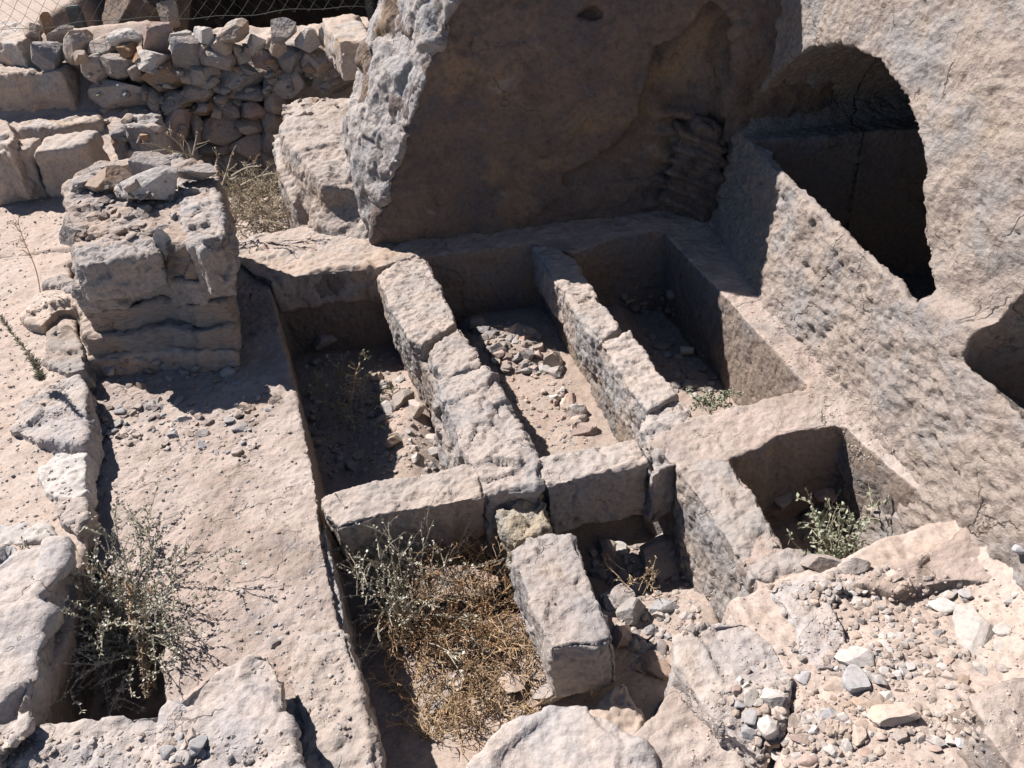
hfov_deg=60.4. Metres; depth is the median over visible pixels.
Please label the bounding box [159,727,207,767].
gravel
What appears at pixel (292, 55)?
stone
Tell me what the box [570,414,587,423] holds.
stone
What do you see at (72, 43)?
stone
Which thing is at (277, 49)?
stone
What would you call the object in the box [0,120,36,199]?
boulder
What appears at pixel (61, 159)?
stone block
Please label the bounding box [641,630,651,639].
stone
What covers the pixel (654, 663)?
stone
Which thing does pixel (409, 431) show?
stone
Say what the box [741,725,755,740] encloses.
stone
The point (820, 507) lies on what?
stone
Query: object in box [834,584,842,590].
stone
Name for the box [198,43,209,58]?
stone
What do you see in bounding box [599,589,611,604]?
stone
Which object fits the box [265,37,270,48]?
stone
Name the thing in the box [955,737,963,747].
stone
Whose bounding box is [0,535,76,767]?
boulder
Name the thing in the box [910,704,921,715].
stone
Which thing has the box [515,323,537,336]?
stone
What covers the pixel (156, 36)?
stone
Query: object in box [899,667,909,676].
stone
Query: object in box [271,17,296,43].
stone
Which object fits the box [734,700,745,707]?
stone
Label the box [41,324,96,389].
boulder
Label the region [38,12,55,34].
stone
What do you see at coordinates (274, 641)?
stone
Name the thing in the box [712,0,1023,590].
rock wall
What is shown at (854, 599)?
stone
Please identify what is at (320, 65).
stone
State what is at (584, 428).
stone
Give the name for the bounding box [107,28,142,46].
stone
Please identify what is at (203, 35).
stone
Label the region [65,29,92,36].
stone
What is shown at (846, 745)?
stone
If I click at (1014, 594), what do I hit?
stone
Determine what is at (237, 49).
stone
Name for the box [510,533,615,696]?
stone block
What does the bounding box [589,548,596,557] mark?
stone
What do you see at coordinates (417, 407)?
stone
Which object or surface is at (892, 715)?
stone
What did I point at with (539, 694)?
stone
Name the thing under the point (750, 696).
stone
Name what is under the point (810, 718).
stone
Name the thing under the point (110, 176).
stone
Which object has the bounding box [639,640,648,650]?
stone
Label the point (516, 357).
stone
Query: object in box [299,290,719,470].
rubble
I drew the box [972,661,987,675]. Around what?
stone
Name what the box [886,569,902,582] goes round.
stone
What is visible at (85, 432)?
boulder
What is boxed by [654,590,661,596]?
stone
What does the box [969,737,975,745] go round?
stone
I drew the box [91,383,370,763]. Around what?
gravel
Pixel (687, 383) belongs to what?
stone
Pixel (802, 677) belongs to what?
stone
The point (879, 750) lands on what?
stone
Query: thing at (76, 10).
stone
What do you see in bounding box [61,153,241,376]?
masonry pier
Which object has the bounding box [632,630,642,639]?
stone
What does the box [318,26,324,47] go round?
stone
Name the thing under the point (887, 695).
stone
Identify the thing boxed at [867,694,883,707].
stone
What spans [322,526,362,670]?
ledge slab
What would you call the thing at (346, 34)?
stone block
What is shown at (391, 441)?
stone
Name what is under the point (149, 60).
stone
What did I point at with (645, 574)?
plant
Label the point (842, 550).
bush
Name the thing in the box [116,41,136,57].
stone
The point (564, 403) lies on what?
stone
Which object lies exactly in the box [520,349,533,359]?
stone
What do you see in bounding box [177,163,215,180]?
stone
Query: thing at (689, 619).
gravel
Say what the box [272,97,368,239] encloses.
rock outcrop
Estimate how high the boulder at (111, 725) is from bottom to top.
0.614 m
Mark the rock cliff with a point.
(483, 117)
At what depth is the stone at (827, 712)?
3.32 m
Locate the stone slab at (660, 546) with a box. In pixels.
[639,533,679,578]
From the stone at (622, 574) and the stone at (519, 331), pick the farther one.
the stone at (519, 331)
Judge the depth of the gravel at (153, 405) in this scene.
5.50 m
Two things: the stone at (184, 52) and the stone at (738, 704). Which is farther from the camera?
the stone at (184, 52)
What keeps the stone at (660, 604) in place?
on the soil
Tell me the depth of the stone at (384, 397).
6.32 m
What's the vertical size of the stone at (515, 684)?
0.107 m
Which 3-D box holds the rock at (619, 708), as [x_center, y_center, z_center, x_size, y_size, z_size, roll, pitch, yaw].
[0.449,1.655,3.989,0.537,0.633,0.630,-6,36,0]
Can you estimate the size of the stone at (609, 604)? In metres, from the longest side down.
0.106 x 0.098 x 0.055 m
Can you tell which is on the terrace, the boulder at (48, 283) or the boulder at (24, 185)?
the boulder at (48, 283)
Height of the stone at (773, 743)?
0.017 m
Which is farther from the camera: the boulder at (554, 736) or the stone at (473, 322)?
the stone at (473, 322)
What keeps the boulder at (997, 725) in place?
on the bedrock
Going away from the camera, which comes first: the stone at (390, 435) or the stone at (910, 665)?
the stone at (910, 665)
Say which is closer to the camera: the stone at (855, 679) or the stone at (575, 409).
the stone at (855, 679)
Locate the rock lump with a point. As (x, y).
(693, 179)
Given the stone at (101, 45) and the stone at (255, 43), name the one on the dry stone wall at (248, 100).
the stone at (101, 45)
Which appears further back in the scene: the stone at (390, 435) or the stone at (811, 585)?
the stone at (390, 435)
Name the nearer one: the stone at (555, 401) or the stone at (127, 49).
the stone at (555, 401)
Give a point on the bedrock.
(771, 434)
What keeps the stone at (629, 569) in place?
on the soil
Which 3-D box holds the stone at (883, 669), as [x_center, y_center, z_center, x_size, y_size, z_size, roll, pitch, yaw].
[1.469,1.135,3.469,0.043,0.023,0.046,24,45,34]
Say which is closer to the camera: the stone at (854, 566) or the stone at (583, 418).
the stone at (854, 566)
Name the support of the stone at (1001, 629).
on the hillside
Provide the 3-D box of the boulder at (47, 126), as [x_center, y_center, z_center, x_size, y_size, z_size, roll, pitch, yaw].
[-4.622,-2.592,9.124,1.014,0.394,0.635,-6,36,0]
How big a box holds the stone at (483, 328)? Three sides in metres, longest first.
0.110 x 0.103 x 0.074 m
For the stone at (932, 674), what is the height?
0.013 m
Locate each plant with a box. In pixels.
[78,562,157,698]
[142,121,209,160]
[212,145,279,185]
[301,349,401,443]
[589,637,643,697]
[600,552,661,597]
[686,385,743,414]
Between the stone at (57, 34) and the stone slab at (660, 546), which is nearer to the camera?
the stone slab at (660, 546)
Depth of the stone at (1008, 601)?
3.67 m
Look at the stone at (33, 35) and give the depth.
9.25 m
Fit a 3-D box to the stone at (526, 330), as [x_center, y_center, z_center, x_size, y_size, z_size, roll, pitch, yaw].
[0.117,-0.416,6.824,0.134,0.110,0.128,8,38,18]
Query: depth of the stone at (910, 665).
3.49 m
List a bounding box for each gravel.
[0,191,288,767]
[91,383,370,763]
[96,357,281,459]
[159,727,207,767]
[299,323,700,670]
[684,305,1023,767]
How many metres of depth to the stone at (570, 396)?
6.18 m
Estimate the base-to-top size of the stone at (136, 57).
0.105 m
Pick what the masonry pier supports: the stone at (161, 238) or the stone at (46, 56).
the stone at (161, 238)
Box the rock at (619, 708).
[589,683,645,735]
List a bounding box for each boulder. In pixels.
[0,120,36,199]
[0,522,57,545]
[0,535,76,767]
[5,700,182,767]
[9,374,104,467]
[16,110,104,139]
[19,289,79,333]
[37,452,99,509]
[41,274,74,293]
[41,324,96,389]
[57,497,100,549]
[102,0,190,31]
[149,654,305,767]
[465,705,659,767]
[648,696,745,767]
[655,621,793,767]
[770,572,844,667]
[848,527,991,603]
[950,678,1023,767]
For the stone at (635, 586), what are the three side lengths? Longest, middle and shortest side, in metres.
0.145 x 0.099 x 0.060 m
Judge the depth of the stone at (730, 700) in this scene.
3.40 m
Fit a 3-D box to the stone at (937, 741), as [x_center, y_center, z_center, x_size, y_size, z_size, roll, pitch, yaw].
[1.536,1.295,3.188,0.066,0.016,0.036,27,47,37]
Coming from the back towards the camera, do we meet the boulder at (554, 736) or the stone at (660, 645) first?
the stone at (660, 645)
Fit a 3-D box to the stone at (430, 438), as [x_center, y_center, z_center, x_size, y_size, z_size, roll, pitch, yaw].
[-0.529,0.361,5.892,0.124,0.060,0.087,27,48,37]
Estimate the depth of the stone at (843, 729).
3.25 m
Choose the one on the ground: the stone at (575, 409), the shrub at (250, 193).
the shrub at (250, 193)
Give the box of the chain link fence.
[0,0,374,32]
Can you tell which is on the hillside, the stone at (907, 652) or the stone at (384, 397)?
the stone at (907, 652)
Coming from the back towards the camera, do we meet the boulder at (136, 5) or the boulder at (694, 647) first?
the boulder at (136, 5)
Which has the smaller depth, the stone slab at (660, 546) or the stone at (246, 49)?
the stone slab at (660, 546)
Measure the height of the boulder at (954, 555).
0.801 m
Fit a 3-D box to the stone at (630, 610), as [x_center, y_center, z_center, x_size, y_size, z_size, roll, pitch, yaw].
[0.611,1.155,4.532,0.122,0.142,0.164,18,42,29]
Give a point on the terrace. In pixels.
(15, 485)
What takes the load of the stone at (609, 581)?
on the soil
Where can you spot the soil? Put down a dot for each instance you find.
(403, 744)
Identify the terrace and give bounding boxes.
[0,198,90,705]
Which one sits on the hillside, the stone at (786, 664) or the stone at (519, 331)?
the stone at (786, 664)
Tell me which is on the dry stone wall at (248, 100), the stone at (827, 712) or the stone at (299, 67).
the stone at (299, 67)
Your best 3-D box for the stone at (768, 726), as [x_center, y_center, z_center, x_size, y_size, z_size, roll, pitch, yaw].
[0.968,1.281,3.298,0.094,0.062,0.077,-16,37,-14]
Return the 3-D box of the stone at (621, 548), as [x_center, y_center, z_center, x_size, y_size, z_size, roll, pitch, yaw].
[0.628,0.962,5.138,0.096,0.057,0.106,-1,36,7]
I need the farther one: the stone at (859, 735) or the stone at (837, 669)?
the stone at (837, 669)
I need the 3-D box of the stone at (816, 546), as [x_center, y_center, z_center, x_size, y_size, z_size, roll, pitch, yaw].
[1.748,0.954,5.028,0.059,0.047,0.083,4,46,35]
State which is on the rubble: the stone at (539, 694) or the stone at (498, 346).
the stone at (498, 346)
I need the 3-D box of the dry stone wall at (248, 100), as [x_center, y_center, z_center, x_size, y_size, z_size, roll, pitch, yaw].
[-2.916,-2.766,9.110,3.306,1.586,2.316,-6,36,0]
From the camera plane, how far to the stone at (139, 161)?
6.33 m
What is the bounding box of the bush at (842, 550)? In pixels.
[785,483,890,559]
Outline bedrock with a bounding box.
[45,210,920,767]
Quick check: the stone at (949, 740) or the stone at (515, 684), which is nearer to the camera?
the stone at (949, 740)
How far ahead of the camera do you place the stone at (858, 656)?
3.52 m
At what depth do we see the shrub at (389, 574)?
4.50 m
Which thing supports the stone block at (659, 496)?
on the partition wall at (634, 394)
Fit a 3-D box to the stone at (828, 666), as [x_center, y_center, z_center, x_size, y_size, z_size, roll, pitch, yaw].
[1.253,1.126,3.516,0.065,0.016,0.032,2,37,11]
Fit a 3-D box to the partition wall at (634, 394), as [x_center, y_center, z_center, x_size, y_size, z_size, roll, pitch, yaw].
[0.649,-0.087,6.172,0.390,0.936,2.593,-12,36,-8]
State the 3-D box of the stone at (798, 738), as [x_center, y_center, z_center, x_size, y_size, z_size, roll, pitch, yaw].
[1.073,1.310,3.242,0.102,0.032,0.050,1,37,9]
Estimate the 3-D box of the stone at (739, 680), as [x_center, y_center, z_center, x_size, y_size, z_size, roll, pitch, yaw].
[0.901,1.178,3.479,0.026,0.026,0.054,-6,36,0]
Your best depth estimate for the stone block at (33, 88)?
9.08 m
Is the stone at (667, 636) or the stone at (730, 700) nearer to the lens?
the stone at (730, 700)
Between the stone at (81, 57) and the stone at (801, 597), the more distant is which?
the stone at (81, 57)
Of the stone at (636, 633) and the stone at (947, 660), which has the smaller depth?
the stone at (947, 660)
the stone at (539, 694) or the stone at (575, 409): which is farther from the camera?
the stone at (575, 409)
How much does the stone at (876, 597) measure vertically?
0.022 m
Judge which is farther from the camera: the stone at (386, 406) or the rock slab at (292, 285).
the rock slab at (292, 285)
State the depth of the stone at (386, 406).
6.16 m
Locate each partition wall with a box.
[377,259,552,608]
[531,246,691,447]
[673,458,808,622]
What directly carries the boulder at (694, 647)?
on the hillside
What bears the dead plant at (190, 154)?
on the ground
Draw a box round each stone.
[24,22,39,41]
[30,41,64,71]
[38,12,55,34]
[46,25,73,42]
[59,223,87,245]
[62,33,92,65]
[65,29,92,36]
[66,4,87,27]
[68,174,93,191]
[73,50,89,64]
[84,165,131,192]
[87,27,122,54]
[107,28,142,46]
[107,158,130,172]
[114,165,177,200]
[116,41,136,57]
[128,151,170,175]
[132,52,140,62]
[135,49,171,74]
[141,21,172,53]
[152,228,170,260]
[157,0,180,27]
[168,30,191,41]
[169,35,200,69]
[176,415,191,422]
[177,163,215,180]
[193,26,213,44]
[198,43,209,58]
[200,47,236,71]
[209,29,234,55]
[216,18,249,42]
[232,43,246,63]
[236,50,251,64]
[242,43,254,57]
[247,33,265,54]
[252,48,279,72]
[252,49,262,57]
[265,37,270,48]
[268,42,287,57]
[270,637,279,647]
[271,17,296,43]
[276,45,303,73]
[294,27,320,52]
[294,64,302,73]
[300,46,332,76]
[307,414,316,421]
[312,334,336,349]
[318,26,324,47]
[330,447,337,453]
[343,393,353,402]
[368,410,375,417]
[369,372,383,381]
[374,380,387,392]
[378,381,392,386]
[378,400,394,413]
[379,393,390,403]
[384,435,401,447]
[385,433,399,438]
[391,389,414,410]
[395,375,404,382]
[405,428,412,433]
[408,399,425,418]
[411,452,419,462]
[425,434,435,445]
[428,447,438,457]
[433,690,456,711]
[443,653,456,667]
[445,670,464,694]
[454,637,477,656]
[467,316,485,329]
[476,324,491,332]
[488,342,506,357]
[493,350,504,358]
[498,675,525,692]
[501,670,513,691]
[503,323,518,333]
[512,352,520,361]
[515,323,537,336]
[519,335,529,340]
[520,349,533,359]
[523,325,536,335]
[531,683,562,704]
[534,350,541,357]
[543,351,562,366]
[547,394,558,402]
[548,365,564,377]
[553,398,558,405]
[559,397,570,410]
[564,392,574,403]
[566,404,587,416]
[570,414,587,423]
[571,422,596,435]
[572,419,581,428]
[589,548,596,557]
[589,565,607,580]
[591,559,598,565]
[598,538,616,559]
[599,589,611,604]
[602,596,616,610]
[607,577,613,583]
[610,583,635,606]
[611,624,632,645]
[614,541,627,555]
[614,567,628,585]
[615,596,645,624]
[615,621,625,626]
[624,298,635,303]
[624,565,632,573]
[625,578,644,592]
[628,638,640,652]
[629,556,635,562]
[632,570,639,577]
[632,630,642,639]
[634,662,646,672]
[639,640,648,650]
[640,650,670,680]
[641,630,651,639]
[645,624,657,635]
[649,597,678,617]
[650,611,664,618]
[650,639,666,655]
[652,341,673,349]
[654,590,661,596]
[654,631,663,638]
[663,613,669,622]
[664,632,671,640]
[674,354,683,358]
[681,379,693,390]
[694,363,706,370]
[727,696,733,704]
[732,684,741,694]
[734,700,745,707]
[736,675,742,685]
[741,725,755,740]
[742,709,756,724]
[743,688,757,707]
[757,715,779,739]
[760,687,785,707]
[764,739,779,747]
[769,747,780,760]
[774,493,791,510]
[775,649,784,654]
[784,660,790,667]
[788,714,798,728]
[789,733,811,744]
[791,752,801,759]
[793,671,810,683]
[798,595,805,599]
[798,754,817,767]
[799,502,824,528]
[800,553,842,572]
[800,715,814,723]
[802,533,812,541]
[808,582,814,589]
[808,725,817,734]
[813,544,820,553]
[814,488,836,501]
[815,708,836,719]
[817,662,833,669]
[817,720,825,732]
[822,742,838,757]
[823,680,844,691]
[833,666,840,671]
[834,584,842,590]
[834,646,873,666]
[836,558,870,574]
[839,724,848,733]
[841,738,852,753]
[842,664,871,693]
[847,590,858,595]
[850,596,861,604]
[850,697,866,707]
[851,724,866,746]
[852,719,868,728]
[858,746,872,756]
[866,702,921,726]
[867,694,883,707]
[870,674,887,685]
[872,595,879,600]
[874,746,885,755]
[875,732,886,739]
[878,639,887,646]
[879,666,890,675]
[880,691,894,701]
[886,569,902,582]
[888,632,904,640]
[893,729,907,741]
[894,651,902,657]
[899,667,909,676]
[903,649,911,654]
[905,662,915,669]
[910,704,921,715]
[913,639,921,644]
[918,684,926,690]
[925,735,946,746]
[927,669,935,676]
[928,597,955,613]
[928,745,941,751]
[936,662,946,670]
[937,588,957,598]
[939,670,957,680]
[943,656,954,664]
[945,683,957,688]
[945,734,955,744]
[953,604,994,655]
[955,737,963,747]
[957,589,972,599]
[957,674,968,683]
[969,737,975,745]
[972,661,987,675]
[992,622,1013,635]
[994,639,1004,651]
[1003,597,1012,604]
[1011,544,1023,553]
[1011,592,1018,597]
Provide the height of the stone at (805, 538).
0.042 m
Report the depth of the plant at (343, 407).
6.40 m
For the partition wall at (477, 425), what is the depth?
5.30 m
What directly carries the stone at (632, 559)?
on the soil
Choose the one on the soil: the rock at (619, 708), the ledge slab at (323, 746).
the ledge slab at (323, 746)
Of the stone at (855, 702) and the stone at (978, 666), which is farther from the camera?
the stone at (978, 666)
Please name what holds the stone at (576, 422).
on the soil
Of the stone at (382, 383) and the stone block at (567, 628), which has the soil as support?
the stone at (382, 383)
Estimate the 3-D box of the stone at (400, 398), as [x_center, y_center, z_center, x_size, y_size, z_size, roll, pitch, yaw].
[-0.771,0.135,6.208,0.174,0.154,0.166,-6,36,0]
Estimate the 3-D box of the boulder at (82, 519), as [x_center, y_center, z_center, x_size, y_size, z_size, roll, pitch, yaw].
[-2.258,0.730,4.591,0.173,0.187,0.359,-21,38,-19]
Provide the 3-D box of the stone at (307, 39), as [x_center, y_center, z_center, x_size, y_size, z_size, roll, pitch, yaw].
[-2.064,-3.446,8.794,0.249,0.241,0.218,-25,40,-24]
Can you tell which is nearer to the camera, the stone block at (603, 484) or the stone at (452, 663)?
the stone at (452, 663)
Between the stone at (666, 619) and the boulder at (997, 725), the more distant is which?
the stone at (666, 619)
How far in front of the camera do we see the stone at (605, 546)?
5.11 m
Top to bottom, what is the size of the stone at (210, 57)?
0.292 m
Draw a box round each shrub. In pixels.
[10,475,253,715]
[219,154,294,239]
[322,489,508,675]
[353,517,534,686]
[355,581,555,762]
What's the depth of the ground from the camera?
9.13 m
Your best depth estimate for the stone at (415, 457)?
5.67 m
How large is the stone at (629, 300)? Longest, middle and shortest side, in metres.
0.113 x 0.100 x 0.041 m
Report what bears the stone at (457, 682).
on the soil
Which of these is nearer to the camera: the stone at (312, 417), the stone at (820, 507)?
the stone at (820, 507)
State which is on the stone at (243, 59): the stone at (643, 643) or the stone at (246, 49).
the stone at (246, 49)
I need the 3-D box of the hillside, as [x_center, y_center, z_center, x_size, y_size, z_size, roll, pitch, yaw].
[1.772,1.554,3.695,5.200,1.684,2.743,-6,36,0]
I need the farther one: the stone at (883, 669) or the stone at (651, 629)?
the stone at (651, 629)
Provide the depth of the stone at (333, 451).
6.08 m
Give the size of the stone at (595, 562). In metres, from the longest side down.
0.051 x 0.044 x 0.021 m
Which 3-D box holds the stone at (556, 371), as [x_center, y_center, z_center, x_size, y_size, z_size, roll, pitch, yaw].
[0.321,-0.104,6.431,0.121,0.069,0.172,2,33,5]
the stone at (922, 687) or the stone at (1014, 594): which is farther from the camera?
the stone at (1014, 594)
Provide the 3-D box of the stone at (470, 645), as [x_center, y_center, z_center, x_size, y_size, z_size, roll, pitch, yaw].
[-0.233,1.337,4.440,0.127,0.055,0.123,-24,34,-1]
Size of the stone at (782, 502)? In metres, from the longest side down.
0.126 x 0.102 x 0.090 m
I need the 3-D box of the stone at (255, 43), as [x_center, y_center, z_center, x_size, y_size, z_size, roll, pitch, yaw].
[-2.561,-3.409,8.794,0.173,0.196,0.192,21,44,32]
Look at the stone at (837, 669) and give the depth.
3.50 m
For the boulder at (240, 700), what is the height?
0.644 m
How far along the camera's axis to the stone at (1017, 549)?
3.70 m
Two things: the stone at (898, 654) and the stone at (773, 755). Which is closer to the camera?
the stone at (773, 755)
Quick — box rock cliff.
[342,0,835,244]
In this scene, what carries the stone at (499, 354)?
on the rubble
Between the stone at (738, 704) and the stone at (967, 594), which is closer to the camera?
the stone at (738, 704)
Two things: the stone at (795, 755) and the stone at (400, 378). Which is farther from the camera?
the stone at (400, 378)
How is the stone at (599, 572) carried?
on the soil
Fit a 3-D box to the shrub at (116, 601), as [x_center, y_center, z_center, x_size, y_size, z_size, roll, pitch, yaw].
[-1.868,1.025,4.248,1.359,0.668,1.142,21,44,32]
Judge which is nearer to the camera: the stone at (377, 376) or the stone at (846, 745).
the stone at (846, 745)
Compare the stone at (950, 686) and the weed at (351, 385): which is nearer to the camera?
the stone at (950, 686)
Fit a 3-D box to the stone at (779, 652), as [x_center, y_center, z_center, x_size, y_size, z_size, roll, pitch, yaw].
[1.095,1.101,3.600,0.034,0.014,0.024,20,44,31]
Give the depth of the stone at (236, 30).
8.61 m
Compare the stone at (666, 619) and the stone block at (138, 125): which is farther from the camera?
the stone block at (138, 125)
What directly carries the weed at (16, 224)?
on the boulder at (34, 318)
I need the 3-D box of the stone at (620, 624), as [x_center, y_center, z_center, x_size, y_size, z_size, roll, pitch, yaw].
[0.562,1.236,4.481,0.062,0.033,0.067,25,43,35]
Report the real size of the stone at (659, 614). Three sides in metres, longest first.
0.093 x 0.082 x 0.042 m
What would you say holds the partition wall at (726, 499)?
on the bedrock
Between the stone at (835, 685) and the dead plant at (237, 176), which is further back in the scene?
the dead plant at (237, 176)
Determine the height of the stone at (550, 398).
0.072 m
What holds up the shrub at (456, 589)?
on the soil
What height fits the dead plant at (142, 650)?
0.388 m
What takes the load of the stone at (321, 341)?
on the soil
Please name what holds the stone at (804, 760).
on the hillside
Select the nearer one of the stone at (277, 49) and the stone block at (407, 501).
the stone block at (407, 501)
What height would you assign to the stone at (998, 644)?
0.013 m
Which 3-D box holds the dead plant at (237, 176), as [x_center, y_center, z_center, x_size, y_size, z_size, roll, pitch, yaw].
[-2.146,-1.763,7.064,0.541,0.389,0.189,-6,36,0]
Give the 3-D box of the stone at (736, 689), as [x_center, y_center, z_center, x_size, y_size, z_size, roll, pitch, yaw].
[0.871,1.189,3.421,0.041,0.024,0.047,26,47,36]
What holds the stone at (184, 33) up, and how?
on the stone at (184, 52)
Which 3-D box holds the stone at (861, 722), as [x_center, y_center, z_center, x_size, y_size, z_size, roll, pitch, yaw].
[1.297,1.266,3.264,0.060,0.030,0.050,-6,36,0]
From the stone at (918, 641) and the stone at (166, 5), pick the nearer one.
the stone at (918, 641)
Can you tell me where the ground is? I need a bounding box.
[0,0,287,258]
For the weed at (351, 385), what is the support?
on the soil
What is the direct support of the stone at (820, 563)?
on the hillside
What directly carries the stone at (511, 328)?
on the soil
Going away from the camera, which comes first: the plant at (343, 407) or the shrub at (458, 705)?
the shrub at (458, 705)
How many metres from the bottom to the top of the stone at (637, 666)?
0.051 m
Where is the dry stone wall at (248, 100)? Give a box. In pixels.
[80,17,369,175]
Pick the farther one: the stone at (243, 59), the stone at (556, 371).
the stone at (243, 59)
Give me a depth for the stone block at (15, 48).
9.20 m
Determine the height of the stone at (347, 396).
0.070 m
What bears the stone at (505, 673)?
on the soil
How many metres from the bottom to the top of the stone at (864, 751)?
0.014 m
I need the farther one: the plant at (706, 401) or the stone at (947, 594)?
the plant at (706, 401)
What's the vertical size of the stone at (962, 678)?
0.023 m
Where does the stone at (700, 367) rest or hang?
on the soil
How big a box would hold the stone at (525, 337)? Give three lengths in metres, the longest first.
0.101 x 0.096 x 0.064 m
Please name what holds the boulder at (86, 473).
on the bedrock
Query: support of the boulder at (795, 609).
on the hillside
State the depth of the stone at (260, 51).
8.80 m
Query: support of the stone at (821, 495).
on the rock wall at (870, 222)
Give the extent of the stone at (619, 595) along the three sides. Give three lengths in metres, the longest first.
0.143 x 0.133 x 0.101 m
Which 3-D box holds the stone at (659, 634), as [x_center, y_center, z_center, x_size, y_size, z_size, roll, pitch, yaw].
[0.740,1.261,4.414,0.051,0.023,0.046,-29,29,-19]
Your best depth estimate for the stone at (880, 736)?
3.21 m
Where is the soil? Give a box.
[293,304,840,767]
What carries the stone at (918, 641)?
on the hillside
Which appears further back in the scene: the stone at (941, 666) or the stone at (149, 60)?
the stone at (149, 60)
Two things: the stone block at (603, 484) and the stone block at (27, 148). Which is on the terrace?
the stone block at (27, 148)
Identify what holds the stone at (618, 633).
on the soil
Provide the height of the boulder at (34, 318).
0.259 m
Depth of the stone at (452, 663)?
4.38 m
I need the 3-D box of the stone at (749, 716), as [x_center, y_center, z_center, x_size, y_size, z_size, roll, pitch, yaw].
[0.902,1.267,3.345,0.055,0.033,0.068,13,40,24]
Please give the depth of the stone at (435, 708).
4.18 m
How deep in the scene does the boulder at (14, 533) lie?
4.51 m
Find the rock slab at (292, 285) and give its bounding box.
[238,229,415,312]
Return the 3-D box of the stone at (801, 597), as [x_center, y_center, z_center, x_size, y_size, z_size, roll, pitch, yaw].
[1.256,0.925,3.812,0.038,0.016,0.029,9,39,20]
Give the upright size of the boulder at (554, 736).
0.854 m
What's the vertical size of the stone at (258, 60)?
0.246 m
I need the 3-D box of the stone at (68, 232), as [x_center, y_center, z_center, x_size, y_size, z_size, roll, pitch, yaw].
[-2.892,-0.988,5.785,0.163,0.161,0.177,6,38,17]
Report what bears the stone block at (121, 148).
on the ground
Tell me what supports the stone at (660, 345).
on the soil
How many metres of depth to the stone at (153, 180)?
6.00 m
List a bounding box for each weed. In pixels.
[0,314,48,380]
[7,215,40,292]
[343,361,362,418]
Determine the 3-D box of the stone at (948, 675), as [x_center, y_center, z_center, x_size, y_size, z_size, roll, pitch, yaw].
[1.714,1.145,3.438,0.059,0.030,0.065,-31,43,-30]
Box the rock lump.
[658,114,727,221]
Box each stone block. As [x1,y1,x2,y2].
[0,20,43,67]
[0,61,80,112]
[0,138,46,205]
[34,130,110,198]
[110,123,129,159]
[124,113,173,154]
[321,464,485,564]
[322,14,366,80]
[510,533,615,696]
[540,439,648,534]
[641,443,674,522]
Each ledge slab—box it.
[287,629,386,767]
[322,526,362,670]
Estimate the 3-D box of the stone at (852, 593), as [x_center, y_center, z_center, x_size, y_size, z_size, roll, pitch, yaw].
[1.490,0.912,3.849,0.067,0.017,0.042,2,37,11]
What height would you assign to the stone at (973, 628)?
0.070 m
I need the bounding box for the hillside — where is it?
[721,520,1023,767]
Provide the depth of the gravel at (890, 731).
3.71 m
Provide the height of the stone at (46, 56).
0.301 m
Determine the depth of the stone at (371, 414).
6.30 m
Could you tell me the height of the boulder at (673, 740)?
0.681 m
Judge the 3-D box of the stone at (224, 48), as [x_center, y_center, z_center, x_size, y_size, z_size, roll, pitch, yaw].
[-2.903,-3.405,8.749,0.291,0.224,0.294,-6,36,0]
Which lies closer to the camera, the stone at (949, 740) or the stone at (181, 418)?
the stone at (949, 740)
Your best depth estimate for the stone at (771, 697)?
3.37 m
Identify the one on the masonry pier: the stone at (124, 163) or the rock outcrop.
the stone at (124, 163)
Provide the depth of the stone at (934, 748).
3.16 m
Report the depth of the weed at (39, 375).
5.38 m
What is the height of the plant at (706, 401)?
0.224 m
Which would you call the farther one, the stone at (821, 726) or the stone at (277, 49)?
the stone at (277, 49)
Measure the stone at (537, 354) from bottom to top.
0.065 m
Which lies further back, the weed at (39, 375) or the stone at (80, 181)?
the stone at (80, 181)
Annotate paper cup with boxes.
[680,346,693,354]
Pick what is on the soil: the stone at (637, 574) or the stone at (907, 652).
the stone at (637, 574)
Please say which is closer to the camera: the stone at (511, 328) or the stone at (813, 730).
the stone at (813, 730)
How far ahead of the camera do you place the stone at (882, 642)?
3.59 m
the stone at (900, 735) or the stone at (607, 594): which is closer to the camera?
the stone at (900, 735)
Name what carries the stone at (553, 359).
on the soil
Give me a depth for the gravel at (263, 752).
3.44 m
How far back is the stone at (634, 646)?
4.36 m
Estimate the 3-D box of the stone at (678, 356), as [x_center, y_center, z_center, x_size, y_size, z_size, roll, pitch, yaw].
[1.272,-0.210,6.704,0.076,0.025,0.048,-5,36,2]

